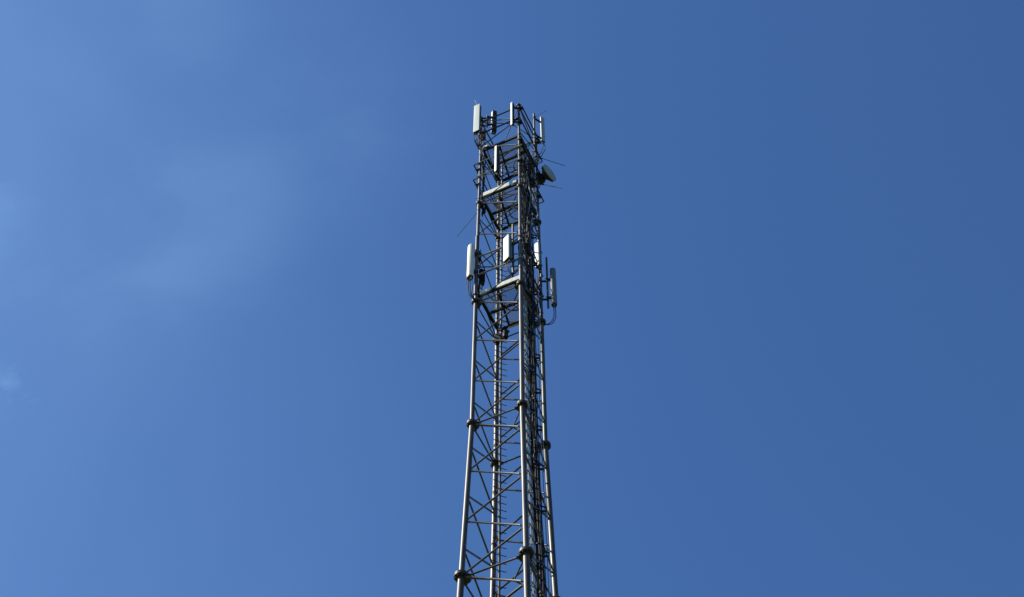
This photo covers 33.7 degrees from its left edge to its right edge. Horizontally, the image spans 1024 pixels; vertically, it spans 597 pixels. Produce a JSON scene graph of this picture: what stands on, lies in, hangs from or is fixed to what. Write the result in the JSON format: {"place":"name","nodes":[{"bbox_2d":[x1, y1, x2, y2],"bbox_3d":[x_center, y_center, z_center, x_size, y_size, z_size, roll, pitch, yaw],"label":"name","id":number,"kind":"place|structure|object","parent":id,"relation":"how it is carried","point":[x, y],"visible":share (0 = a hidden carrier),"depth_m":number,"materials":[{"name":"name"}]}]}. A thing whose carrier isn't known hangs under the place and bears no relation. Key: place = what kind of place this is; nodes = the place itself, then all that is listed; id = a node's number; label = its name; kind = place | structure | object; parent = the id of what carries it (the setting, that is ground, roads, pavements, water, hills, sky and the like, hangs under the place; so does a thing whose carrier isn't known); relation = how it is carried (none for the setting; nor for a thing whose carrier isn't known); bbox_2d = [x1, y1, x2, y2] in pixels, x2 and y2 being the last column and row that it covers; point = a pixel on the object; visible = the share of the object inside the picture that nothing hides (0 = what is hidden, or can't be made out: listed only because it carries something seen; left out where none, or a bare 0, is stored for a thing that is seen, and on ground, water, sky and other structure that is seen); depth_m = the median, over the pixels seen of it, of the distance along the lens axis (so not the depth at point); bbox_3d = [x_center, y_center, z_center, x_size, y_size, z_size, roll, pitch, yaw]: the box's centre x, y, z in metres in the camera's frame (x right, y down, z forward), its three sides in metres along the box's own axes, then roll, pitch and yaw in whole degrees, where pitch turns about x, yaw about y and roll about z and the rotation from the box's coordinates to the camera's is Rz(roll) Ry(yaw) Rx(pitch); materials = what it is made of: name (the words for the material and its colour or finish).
{"place":"outdoors","nodes":[
{"label":"outdoors","id":0,"kind":"place"},
{"bbox_2d":[0,0,1023,596],"label":"sky","id":1,"kind":"structure","parent":0,"point":[783,240],"materials":[{"name":"blue"}]},
{"label":"ground","id":2,"kind":"structure","parent":0,"visible":0},
{"bbox_2d":[454,103,559,596],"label":"lattice tower","id":3,"kind":"structure","parent":2,"relation":"on","point":[525,208],"depth_m":45.93,"materials":[{"name":"metal"}]},
{"bbox_2d":[465,235,478,301],"bbox_3d":[-1.143,-0.921,50.300,0.481,3.819,0.224,34,-64,-19],"label":"panel antenna","id":4,"kind":"object","parent":3,"relation":"attached to","point":[472,252],"visible":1,"depth_m":50.08,"materials":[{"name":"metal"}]},
{"bbox_2d":[473,104,482,176],"bbox_3d":[-1.107,-5.257,57.388,0.234,5.101,0.599,-22,-61,13],"label":"panel antenna","id":5,"kind":"object","parent":3,"relation":"attached to","point":[477,129],"visible":1,"depth_m":58.04,"materials":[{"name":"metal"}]},
{"bbox_2d":[480,268,484,287],"bbox_3d":[-0.890,-0.438,49.949,0.191,1.586,0.181,-17,-60,10],"label":"radio unit","id":6,"kind":"object","parent":3,"relation":"attached to","point":[482,279],"visible":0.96,"depth_m":50.09,"materials":[{"name":"metal"}]},
{"bbox_2d":[481,129,485,140],"bbox_3d":[-0.967,-5.593,58.127,0.130,0.790,0.164,-17,-60,10],"label":"radio unit","id":7,"kind":"object","parent":3,"relation":"attached to","point":[483,136],"visible":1,"depth_m":57.99,"materials":[{"name":"metal"}]},
{"bbox_2d":[481,110,496,134],"bbox_3d":[-0.825,-6.190,59.128,0.578,1.760,0.196,12,-59,-7],"label":"panel antenna","id":8,"kind":"object","parent":3,"relation":"attached to","point":[493,124],"visible":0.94,"depth_m":58.98,"materials":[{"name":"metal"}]},
{"bbox_2d":[494,145,499,173],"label":"panel antenna","id":9,"kind":"object","parent":3,"relation":"attached to","point":[497,160],"visible":1,"depth_m":55.38,"materials":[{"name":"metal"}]},
{"bbox_2d":[503,224,521,293],"bbox_3d":[0.172,-1.267,50.243,0.748,3.757,0.458,37,-65,-20],"label":"panel antenna","id":10,"kind":"object","parent":3,"relation":"attached to","point":[508,249],"visible":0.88,"depth_m":50.22,"materials":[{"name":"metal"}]},
{"bbox_2d":[510,102,517,127],"bbox_3d":[0.101,-6.211,57.954,0.359,1.940,0.191,22,-61,-13],"label":"panel antenna","id":11,"kind":"object","parent":3,"relation":"attached to","point":[512,108],"visible":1,"depth_m":57.91,"materials":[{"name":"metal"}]},
{"bbox_2d":[529,224,532,287],"bbox_3d":[0.564,-1.314,51.282,0.100,3.760,0.100,-22,-61,13],"label":"mounting pipe","id":12,"kind":"object","parent":3,"relation":"attached to","point":[531,256],"visible":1,"depth_m":51.01,"materials":[{"name":"metal"}]},
{"bbox_2d":[531,113,544,168],"bbox_3d":[0.886,-5.399,58.994,0.534,4.383,0.218,27,-62,-16],"label":"panel antenna","id":13,"kind":"object","parent":3,"relation":"attached to","point":[542,127],"visible":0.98,"depth_m":59.70,"materials":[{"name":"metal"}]},
{"bbox_2d":[535,241,542,287],"bbox_3d":[0.784,-0.826,51.382,0.516,3.423,0.185,40,-66,-22],"label":"panel antenna","id":14,"kind":"object","parent":3,"relation":"attached to","point":[538,251],"visible":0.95,"depth_m":52.04,"materials":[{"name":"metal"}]},
{"bbox_2d":[534,164,555,193],"bbox_3d":[1.091,-3.813,56.504,0.554,1.879,0.670,-32,-63,18],"label":"microwave dish","id":15,"kind":"object","parent":3,"relation":"attached to","point":[547,173],"visible":1,"depth_m":56.82,"materials":[{"name":"metal"}]},
{"bbox_2d":[539,257,556,324],"bbox_3d":[1.071,-0.236,50.771,0.543,3.883,0.163,0,-58,0],"label":"panel antenna","id":16,"kind":"object","parent":3,"relation":"attached to","point":[553,288],"visible":1,"depth_m":50.76,"materials":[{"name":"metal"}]}
]}

